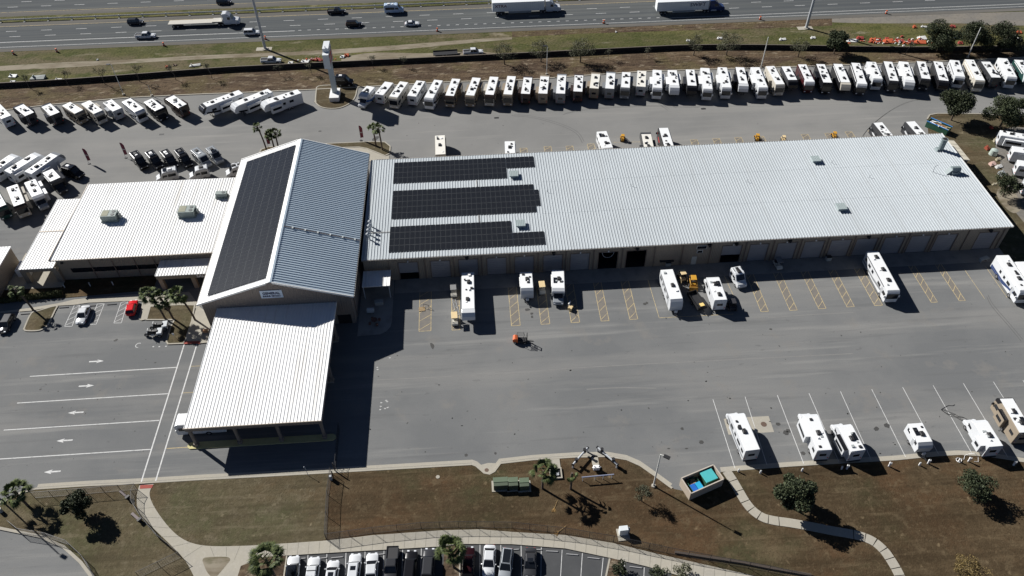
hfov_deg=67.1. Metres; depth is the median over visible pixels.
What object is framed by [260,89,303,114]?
fifth wheel trailer
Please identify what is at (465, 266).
roller door
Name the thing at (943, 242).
roller door
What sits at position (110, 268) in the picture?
window
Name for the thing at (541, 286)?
golf cart
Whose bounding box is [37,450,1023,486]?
gutter
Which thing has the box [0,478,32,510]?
palm tree
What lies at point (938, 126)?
scrap container
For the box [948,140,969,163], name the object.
side shed
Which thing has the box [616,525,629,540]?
control cabinet
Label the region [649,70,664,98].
motorhome
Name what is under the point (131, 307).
car
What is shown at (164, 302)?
palm tree
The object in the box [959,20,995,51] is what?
oak tree
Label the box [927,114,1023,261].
verge
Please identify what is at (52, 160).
fifth wheel trailer
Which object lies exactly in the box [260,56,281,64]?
pickup truck
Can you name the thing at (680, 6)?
semi truck
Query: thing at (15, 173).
fifth wheel trailer
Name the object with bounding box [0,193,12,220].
motorhome
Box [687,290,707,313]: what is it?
utility trailer
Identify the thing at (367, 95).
motorhome
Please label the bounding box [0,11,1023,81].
grass
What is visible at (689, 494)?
dumpster enclosure
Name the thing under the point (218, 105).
fifth wheel trailer
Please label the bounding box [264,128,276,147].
palm tree
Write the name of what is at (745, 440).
motorhome
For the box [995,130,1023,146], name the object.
travel trailer
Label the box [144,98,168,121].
motorhome
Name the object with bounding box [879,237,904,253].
roller door
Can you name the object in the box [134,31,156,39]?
pickup truck
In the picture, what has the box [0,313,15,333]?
car
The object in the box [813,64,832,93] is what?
motorhome
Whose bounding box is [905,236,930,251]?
roller door
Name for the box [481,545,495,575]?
car
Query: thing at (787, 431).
stains
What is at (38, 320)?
lawn
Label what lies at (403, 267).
roller door
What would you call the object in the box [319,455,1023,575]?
lawn
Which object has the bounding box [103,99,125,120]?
travel trailer
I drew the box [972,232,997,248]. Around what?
roller door
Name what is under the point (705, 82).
motorhome
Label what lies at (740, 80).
fifth wheel trailer
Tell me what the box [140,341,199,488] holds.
tactile strip
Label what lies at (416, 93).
travel trailer
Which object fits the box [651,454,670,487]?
light pole
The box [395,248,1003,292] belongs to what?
apron
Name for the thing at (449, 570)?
planting bed
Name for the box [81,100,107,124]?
motorhome
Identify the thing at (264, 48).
mast
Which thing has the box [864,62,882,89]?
motorhome
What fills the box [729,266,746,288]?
camper van
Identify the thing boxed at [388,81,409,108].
motorhome
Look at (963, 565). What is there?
oak tree
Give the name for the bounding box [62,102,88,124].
motorhome
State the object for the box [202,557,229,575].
planting bed
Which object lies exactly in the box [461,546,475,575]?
car
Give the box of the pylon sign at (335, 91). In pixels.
[322,41,340,101]
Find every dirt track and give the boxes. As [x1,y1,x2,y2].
[0,37,511,70]
[832,12,1023,24]
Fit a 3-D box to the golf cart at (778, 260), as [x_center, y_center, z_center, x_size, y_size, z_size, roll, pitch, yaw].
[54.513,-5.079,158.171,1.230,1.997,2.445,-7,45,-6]
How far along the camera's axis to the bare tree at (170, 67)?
211.42 m
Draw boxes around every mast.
[252,0,271,50]
[797,0,814,29]
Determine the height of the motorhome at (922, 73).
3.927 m
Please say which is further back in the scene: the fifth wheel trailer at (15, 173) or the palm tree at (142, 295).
the fifth wheel trailer at (15, 173)
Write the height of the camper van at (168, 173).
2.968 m
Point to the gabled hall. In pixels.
(292, 225)
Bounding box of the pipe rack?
[582,474,613,480]
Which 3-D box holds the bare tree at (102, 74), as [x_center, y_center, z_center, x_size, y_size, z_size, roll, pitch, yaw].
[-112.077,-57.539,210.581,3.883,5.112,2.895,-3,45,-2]
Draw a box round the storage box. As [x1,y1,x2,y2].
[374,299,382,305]
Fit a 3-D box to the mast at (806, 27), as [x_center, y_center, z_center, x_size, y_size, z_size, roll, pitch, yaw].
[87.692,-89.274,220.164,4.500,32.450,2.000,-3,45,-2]
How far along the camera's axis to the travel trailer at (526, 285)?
151.81 m
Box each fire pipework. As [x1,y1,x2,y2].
[571,446,588,467]
[596,446,618,467]
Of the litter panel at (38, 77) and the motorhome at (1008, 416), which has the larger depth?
the litter panel at (38, 77)
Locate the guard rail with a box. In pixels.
[0,0,580,22]
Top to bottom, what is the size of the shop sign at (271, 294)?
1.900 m
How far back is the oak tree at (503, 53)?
215.08 m
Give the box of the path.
[723,470,903,575]
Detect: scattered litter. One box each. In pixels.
[295,35,922,61]
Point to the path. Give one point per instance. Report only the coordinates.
(755, 512)
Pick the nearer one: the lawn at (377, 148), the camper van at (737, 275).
the camper van at (737, 275)
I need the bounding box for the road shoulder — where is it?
[0,0,1023,51]
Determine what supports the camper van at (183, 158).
on the parking lot at (769, 118)
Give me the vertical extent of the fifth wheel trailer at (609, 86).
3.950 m
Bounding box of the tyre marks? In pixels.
[514,97,1021,340]
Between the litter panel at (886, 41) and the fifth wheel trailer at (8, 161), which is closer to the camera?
the fifth wheel trailer at (8, 161)
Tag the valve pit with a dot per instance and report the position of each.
(556, 462)
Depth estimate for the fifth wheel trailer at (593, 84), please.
203.87 m
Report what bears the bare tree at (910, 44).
on the verge at (306, 78)
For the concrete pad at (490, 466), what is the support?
on the parking lot at (920, 348)
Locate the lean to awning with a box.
[362,270,390,298]
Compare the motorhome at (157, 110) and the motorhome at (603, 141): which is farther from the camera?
the motorhome at (157, 110)
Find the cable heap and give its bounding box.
[942,404,966,420]
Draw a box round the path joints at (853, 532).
[730,479,903,575]
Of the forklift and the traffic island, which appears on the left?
the traffic island
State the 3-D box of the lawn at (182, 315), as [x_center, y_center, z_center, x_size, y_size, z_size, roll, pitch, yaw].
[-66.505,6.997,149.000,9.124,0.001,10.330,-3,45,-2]
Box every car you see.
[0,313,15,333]
[75,305,90,324]
[125,299,138,315]
[127,18,143,24]
[216,0,231,4]
[243,28,259,35]
[285,555,300,575]
[305,556,320,575]
[325,560,339,575]
[346,20,362,27]
[347,553,361,575]
[364,552,378,575]
[403,550,417,575]
[405,20,418,26]
[421,548,435,575]
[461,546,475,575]
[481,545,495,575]
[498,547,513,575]
[523,547,537,575]
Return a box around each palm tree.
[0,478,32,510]
[8,286,33,310]
[138,286,165,318]
[149,289,173,318]
[167,285,195,319]
[246,540,286,575]
[251,122,266,149]
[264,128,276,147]
[268,127,281,145]
[366,122,377,145]
[371,122,384,149]
[433,534,467,567]
[528,458,558,489]
[567,472,577,489]
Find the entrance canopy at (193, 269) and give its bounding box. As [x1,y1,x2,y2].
[155,258,209,289]
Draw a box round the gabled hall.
[196,139,369,327]
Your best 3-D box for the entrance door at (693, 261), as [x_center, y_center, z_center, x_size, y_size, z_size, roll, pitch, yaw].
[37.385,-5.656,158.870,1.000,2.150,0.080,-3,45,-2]
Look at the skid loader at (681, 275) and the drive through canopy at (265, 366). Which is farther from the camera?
the skid loader at (681, 275)
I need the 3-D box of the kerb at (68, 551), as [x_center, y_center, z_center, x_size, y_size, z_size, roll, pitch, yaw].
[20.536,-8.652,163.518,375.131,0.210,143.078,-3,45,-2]
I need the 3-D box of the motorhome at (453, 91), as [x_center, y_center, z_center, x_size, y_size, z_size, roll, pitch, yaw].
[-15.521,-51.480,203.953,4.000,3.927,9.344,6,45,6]
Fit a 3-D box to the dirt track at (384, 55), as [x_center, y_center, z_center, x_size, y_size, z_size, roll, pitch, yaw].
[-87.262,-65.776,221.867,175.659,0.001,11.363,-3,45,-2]
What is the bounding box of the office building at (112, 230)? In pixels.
[18,177,234,283]
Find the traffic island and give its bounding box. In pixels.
[188,434,335,448]
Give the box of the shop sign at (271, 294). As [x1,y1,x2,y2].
[259,290,282,297]
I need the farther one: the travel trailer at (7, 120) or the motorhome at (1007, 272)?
the travel trailer at (7, 120)
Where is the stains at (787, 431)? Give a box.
[39,131,889,456]
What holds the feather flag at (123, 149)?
on the parking lot at (769, 118)
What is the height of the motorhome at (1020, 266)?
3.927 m
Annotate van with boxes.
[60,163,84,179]
[129,150,148,170]
[145,149,163,169]
[156,166,178,180]
[159,149,178,167]
[174,147,193,168]
[189,164,209,179]
[190,147,212,166]
[205,145,223,164]
[225,162,239,177]
[335,74,353,85]
[384,2,403,13]
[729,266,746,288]
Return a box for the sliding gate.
[329,424,339,479]
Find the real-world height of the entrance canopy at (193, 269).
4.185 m
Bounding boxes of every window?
[71,267,93,272]
[93,266,114,270]
[115,265,137,269]
[137,264,157,268]
[697,245,706,248]
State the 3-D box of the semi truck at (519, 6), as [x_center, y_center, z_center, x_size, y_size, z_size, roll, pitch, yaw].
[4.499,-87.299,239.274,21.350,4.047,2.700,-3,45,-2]
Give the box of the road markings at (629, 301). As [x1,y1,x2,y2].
[419,132,963,330]
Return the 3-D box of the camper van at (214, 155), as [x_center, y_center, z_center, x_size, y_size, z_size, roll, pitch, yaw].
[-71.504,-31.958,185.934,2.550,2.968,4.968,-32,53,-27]
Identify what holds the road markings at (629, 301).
on the parking lot at (920, 348)
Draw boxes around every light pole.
[106,63,124,94]
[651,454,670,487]
[760,37,768,66]
[966,27,980,57]
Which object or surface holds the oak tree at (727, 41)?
on the verge at (306, 78)
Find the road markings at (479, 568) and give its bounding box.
[307,545,644,575]
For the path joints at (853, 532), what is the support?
on the path
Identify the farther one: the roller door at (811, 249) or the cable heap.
the roller door at (811, 249)
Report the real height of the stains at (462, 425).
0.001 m
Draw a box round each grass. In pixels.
[0,0,570,22]
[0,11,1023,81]
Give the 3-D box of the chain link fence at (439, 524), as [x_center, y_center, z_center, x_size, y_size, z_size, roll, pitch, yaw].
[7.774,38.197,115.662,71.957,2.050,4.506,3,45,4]
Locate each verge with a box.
[0,49,1023,108]
[1,275,156,300]
[316,85,356,107]
[512,19,831,36]
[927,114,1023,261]
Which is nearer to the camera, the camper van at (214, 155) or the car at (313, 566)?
the car at (313, 566)
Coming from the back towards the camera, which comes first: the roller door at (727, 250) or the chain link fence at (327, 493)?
the roller door at (727, 250)
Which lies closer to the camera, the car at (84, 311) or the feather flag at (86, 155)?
the car at (84, 311)
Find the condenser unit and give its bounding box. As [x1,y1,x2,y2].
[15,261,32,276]
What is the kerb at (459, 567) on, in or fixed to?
on the car park
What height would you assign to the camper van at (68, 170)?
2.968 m
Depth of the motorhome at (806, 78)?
205.34 m
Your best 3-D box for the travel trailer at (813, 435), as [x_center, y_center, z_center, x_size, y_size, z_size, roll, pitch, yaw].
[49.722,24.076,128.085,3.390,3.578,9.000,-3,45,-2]
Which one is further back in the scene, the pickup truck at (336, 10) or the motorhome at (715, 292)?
the pickup truck at (336, 10)
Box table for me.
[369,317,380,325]
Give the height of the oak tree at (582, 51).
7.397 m
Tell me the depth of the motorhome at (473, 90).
202.29 m
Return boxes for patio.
[357,280,393,335]
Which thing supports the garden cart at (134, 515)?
on the lawn at (109, 535)
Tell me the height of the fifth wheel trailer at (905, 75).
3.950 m
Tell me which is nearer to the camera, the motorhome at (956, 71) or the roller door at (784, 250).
the roller door at (784, 250)
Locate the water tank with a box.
[988,148,998,156]
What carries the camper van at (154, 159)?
on the parking lot at (769, 118)
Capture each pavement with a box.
[0,298,88,312]
[5,253,65,289]
[85,292,199,307]
[137,484,751,575]
[138,299,177,319]
[186,306,210,342]
[348,147,388,160]
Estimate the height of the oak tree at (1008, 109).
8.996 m
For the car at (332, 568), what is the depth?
113.15 m
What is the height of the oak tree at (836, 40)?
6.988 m
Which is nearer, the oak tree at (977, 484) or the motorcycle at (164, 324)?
the oak tree at (977, 484)
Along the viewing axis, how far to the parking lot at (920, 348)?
138.50 m
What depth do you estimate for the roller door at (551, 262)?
156.98 m
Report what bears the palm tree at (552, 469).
on the lawn at (924, 518)
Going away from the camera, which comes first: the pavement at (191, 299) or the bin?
the pavement at (191, 299)
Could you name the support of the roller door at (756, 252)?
in the service building at (481, 214)
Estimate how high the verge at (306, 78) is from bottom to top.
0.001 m
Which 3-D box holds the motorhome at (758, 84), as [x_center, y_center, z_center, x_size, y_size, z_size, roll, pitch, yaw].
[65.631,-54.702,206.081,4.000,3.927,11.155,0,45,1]
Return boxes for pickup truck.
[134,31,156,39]
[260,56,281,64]
[327,7,345,14]
[383,546,399,575]
[463,47,482,54]
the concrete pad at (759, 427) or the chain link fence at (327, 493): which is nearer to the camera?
the chain link fence at (327, 493)
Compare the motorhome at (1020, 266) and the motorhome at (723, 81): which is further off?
the motorhome at (723, 81)
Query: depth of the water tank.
184.63 m
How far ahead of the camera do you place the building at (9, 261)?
157.49 m
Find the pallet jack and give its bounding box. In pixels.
[568,301,573,310]
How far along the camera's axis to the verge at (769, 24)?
232.50 m
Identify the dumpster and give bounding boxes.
[685,477,702,491]
[699,468,717,486]
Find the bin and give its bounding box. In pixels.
[825,255,831,260]
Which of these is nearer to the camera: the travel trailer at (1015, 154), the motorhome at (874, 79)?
the travel trailer at (1015, 154)
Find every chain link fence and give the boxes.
[30,483,180,575]
[324,467,331,538]
[324,521,814,575]
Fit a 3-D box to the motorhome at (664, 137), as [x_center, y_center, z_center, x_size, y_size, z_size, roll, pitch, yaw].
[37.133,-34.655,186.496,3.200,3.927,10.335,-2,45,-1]
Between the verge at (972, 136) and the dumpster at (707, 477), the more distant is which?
the verge at (972, 136)
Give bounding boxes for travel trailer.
[0,104,15,127]
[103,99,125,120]
[375,82,394,104]
[407,80,426,105]
[435,135,446,156]
[505,141,515,152]
[519,272,533,304]
[635,71,648,96]
[659,269,682,316]
[904,423,932,460]
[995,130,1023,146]
[1006,146,1023,161]
[1011,160,1023,175]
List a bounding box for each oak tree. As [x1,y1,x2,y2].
[59,488,93,519]
[491,42,516,64]
[529,38,548,61]
[569,37,596,62]
[634,484,652,501]
[687,34,702,55]
[717,31,743,55]
[772,473,817,513]
[790,37,809,56]
[826,29,849,53]
[924,18,962,52]
[939,87,977,120]
[953,553,992,575]
[956,468,998,504]
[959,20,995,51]
[979,94,1023,128]
[988,20,1023,52]
[995,171,1023,196]
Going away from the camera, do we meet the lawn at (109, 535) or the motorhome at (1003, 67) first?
the lawn at (109, 535)
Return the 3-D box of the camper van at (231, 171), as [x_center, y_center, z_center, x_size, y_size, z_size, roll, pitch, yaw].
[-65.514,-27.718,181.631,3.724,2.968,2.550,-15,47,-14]
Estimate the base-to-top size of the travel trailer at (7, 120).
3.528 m
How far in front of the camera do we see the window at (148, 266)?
157.06 m
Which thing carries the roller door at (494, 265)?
in the service building at (481, 214)
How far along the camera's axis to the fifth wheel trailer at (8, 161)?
181.25 m
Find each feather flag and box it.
[82,148,90,164]
[119,143,126,158]
[358,126,362,141]
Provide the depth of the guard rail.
241.70 m
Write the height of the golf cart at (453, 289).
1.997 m
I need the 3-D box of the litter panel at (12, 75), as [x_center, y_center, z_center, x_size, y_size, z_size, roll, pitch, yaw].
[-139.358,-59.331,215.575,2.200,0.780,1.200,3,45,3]
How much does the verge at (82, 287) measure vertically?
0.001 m
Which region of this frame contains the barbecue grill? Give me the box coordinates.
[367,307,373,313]
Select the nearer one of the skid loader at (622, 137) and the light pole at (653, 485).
the light pole at (653, 485)
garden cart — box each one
[119,490,129,499]
[131,512,141,522]
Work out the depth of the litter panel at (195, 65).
218.86 m
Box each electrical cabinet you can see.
[491,477,508,491]
[507,477,519,491]
[518,477,530,492]
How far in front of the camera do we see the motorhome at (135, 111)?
197.73 m
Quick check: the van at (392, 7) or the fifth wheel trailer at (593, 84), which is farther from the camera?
the van at (392, 7)
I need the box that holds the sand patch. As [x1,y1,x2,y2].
[996,187,1020,212]
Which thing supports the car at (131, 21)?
on the highway at (38, 36)
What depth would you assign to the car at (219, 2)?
245.86 m
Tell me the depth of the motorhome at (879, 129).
187.93 m
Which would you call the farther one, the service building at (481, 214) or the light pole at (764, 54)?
the light pole at (764, 54)
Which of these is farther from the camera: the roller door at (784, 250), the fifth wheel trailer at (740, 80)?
the fifth wheel trailer at (740, 80)
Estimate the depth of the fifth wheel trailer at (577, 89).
202.94 m
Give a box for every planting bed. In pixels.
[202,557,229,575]
[238,545,675,575]
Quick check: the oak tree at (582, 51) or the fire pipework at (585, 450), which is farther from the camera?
the oak tree at (582, 51)
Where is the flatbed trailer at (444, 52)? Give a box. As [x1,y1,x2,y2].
[433,49,462,55]
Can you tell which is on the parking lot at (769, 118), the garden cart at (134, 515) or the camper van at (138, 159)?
the camper van at (138, 159)
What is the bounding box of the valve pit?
[549,459,562,478]
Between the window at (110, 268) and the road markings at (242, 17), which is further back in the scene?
the road markings at (242, 17)
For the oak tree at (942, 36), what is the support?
on the verge at (306, 78)
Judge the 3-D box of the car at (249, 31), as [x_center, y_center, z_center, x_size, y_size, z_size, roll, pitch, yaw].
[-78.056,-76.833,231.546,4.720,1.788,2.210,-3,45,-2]
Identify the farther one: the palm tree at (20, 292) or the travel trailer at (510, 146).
the travel trailer at (510, 146)
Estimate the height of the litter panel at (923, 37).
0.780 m
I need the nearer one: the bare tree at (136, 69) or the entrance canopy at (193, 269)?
the entrance canopy at (193, 269)
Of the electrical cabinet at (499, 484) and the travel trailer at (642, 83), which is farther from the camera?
the travel trailer at (642, 83)
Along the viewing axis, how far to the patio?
151.06 m
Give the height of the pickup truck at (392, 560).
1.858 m
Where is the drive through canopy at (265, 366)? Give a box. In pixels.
[183,302,338,446]
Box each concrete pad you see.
[478,463,498,472]
[724,416,773,434]
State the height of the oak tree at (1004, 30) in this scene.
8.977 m
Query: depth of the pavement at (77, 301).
153.02 m
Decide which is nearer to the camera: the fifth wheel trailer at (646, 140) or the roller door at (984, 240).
the roller door at (984, 240)
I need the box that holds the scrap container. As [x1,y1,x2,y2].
[925,117,952,135]
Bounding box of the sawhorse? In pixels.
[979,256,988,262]
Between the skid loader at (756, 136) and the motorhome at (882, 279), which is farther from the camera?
the skid loader at (756, 136)
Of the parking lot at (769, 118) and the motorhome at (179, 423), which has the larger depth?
the parking lot at (769, 118)
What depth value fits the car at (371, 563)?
113.38 m
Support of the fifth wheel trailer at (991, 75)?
on the parking lot at (769, 118)
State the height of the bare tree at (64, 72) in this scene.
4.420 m
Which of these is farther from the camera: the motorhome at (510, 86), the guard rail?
the guard rail
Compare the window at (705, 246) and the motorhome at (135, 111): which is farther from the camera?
the motorhome at (135, 111)
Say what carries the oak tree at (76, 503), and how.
on the lawn at (109, 535)
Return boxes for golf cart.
[450,283,456,296]
[451,311,457,325]
[538,281,545,294]
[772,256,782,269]
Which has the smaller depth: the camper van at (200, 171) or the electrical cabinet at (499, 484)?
the electrical cabinet at (499, 484)
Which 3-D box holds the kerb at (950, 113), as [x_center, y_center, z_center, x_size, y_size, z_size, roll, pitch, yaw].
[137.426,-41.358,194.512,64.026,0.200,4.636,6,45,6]
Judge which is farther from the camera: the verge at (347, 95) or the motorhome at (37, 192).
the verge at (347, 95)
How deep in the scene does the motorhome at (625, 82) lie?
203.91 m
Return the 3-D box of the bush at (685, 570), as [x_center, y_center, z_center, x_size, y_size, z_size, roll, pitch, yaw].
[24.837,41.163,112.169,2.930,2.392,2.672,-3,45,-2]
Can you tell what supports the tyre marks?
on the parking lot at (920, 348)
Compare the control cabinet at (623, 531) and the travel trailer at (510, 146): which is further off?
the travel trailer at (510, 146)
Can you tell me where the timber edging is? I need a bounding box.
[675,551,811,575]
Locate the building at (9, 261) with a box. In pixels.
[0,246,18,296]
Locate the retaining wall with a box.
[0,44,1023,87]
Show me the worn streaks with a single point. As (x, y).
(561, 368)
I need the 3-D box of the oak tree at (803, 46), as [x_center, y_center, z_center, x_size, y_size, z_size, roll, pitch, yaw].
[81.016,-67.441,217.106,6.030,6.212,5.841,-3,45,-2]
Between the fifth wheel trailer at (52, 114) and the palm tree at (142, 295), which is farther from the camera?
the fifth wheel trailer at (52, 114)
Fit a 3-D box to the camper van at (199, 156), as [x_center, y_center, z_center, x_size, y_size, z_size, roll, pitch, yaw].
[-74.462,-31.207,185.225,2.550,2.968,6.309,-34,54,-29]
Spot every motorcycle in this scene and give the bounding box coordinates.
[144,327,162,337]
[150,320,168,330]
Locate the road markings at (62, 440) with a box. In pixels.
[2,301,1007,481]
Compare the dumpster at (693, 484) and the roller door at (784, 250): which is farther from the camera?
the roller door at (784, 250)
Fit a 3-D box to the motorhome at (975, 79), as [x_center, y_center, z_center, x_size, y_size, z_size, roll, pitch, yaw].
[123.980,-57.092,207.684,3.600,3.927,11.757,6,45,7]
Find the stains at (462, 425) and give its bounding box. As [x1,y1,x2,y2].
[16,125,1011,465]
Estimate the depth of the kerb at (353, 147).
190.05 m
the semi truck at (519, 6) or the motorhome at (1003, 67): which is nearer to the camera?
the motorhome at (1003, 67)
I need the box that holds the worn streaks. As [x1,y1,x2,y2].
[0,104,852,389]
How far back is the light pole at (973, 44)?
215.75 m
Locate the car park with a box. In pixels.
[285,544,676,575]
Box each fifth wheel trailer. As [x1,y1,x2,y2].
[0,154,22,182]
[4,152,44,183]
[13,103,38,125]
[24,152,65,181]
[40,102,64,125]
[164,94,190,117]
[198,90,243,117]
[230,89,273,115]
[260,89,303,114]
[461,271,474,320]
[518,76,534,104]
[535,75,551,103]
[553,74,568,103]
[570,74,585,101]
[586,72,600,98]
[602,72,617,98]
[639,132,655,146]
[665,70,680,96]
[682,70,697,94]
[732,67,748,94]
[780,66,797,90]
[830,64,850,92]
[896,61,914,91]
[930,61,948,91]
[977,60,1000,87]
[1012,60,1023,84]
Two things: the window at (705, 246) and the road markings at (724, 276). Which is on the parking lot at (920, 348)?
the road markings at (724, 276)
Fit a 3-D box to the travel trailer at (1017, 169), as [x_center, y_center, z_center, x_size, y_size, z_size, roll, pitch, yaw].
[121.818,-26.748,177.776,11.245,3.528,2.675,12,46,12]
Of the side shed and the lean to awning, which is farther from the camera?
the side shed
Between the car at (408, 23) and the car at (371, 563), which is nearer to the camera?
the car at (371, 563)
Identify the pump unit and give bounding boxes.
[591,456,600,470]
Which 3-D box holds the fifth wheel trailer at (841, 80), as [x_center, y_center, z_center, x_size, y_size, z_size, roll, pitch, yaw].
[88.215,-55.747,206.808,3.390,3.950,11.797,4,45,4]
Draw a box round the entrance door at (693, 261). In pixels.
[691,256,696,263]
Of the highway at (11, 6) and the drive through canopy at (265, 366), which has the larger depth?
the highway at (11, 6)
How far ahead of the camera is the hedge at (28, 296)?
153.84 m
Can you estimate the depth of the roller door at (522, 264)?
156.67 m
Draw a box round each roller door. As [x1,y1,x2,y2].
[337,314,351,323]
[398,262,418,272]
[431,261,450,276]
[459,259,477,275]
[487,258,505,273]
[515,256,533,272]
[543,255,561,271]
[570,253,589,269]
[721,245,741,254]
[747,244,768,260]
[774,243,796,258]
[800,241,824,257]
[827,240,850,255]
[851,238,877,254]
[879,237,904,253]
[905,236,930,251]
[931,234,956,250]
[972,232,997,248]
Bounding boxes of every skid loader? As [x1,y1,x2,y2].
[620,134,624,141]
[676,269,687,282]
[688,275,697,290]
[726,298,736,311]
[754,133,759,140]
[830,131,837,137]
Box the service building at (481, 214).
[361,133,1013,279]
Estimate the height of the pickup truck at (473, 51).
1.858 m
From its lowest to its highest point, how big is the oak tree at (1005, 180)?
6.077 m
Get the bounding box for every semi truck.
[168,11,240,27]
[492,0,560,14]
[655,0,724,14]
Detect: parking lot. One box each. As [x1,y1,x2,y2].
[0,58,1023,199]
[0,196,1023,575]
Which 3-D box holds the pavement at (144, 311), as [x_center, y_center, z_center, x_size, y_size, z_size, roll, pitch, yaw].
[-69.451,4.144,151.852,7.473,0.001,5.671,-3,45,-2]
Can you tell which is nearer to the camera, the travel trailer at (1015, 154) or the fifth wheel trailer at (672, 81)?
the travel trailer at (1015, 154)
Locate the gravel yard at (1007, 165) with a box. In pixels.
[995,127,1023,221]
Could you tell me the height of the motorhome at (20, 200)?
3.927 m
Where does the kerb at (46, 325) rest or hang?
on the parking lot at (920, 348)
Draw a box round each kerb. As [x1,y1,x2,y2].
[0,57,1023,575]
[7,520,93,575]
[23,305,57,331]
[146,304,195,344]
[259,141,390,155]
[283,553,621,575]
[314,85,357,108]
[927,113,993,118]
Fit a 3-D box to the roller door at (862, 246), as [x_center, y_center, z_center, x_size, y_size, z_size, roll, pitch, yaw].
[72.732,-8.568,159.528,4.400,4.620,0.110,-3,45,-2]
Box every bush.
[612,558,627,575]
[648,564,670,575]
[673,562,691,575]
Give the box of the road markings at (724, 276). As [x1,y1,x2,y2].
[166,130,1006,448]
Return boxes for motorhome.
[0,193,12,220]
[6,184,32,218]
[24,179,50,210]
[42,169,67,194]
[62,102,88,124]
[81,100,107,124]
[122,98,148,122]
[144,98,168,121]
[174,413,228,435]
[358,86,375,107]
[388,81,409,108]
[423,80,443,109]
[444,79,462,106]
[464,77,482,106]
[483,77,500,105]
[502,76,518,105]
[551,270,564,304]
[596,131,612,148]
[617,72,633,98]
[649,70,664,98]
[656,128,673,145]
[697,68,713,99]
[704,277,726,310]
[715,67,731,98]
[726,413,759,461]
[748,67,767,98]
[764,66,784,95]
[795,64,814,92]
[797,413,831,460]
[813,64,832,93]
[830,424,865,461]
[848,63,866,94]
[862,251,899,301]
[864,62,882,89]
[868,122,892,135]
[880,61,898,91]
[900,121,925,134]
[913,61,930,89]
[946,60,964,87]
[962,59,984,91]
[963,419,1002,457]
[990,255,1023,302]
[990,398,1023,444]
[994,58,1016,87]
[1015,262,1023,276]
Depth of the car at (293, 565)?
113.10 m
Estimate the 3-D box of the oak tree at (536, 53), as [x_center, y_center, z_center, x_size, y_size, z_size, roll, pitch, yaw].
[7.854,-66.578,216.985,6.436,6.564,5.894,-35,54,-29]
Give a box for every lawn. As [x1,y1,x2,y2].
[0,484,192,575]
[25,306,55,329]
[147,305,193,342]
[150,473,328,545]
[261,142,389,154]
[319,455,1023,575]
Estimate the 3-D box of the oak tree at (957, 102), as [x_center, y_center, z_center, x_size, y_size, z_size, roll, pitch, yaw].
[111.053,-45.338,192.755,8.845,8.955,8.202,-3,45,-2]
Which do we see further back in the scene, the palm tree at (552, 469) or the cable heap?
the cable heap
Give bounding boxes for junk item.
[988,161,996,165]
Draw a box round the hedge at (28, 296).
[0,290,61,303]
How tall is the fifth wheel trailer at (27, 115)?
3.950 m
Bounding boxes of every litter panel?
[8,73,17,77]
[29,75,45,80]
[189,63,200,66]
[856,36,863,39]
[883,38,893,43]
[914,39,925,43]
[917,36,926,39]
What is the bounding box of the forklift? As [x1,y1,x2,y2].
[513,332,532,344]
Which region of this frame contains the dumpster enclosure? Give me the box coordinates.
[679,464,723,499]
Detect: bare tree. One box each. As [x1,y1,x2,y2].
[61,70,70,83]
[92,67,105,83]
[130,64,142,81]
[164,64,175,79]
[905,41,915,54]
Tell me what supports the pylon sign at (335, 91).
on the verge at (347, 95)
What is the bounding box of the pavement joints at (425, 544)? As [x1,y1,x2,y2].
[139,507,725,575]
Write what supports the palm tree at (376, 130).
on the lawn at (377, 148)
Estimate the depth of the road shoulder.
238.94 m
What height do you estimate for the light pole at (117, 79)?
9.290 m
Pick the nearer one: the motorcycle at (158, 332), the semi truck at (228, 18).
the motorcycle at (158, 332)
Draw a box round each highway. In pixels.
[0,0,429,16]
[0,0,1023,51]
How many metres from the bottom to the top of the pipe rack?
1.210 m
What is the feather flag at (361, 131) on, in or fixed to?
on the parking lot at (769, 118)
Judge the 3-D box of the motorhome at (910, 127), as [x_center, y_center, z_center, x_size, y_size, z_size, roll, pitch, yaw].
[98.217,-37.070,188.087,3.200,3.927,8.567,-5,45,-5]
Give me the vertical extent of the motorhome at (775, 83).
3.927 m
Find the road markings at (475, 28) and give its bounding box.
[0,0,1023,47]
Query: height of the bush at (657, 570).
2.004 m
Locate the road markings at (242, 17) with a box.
[1,0,652,26]
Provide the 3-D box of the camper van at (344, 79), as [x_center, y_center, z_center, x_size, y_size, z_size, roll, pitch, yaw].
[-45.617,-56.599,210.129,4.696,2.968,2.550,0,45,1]
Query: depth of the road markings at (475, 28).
235.82 m
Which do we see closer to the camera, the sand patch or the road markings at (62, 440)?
the road markings at (62, 440)

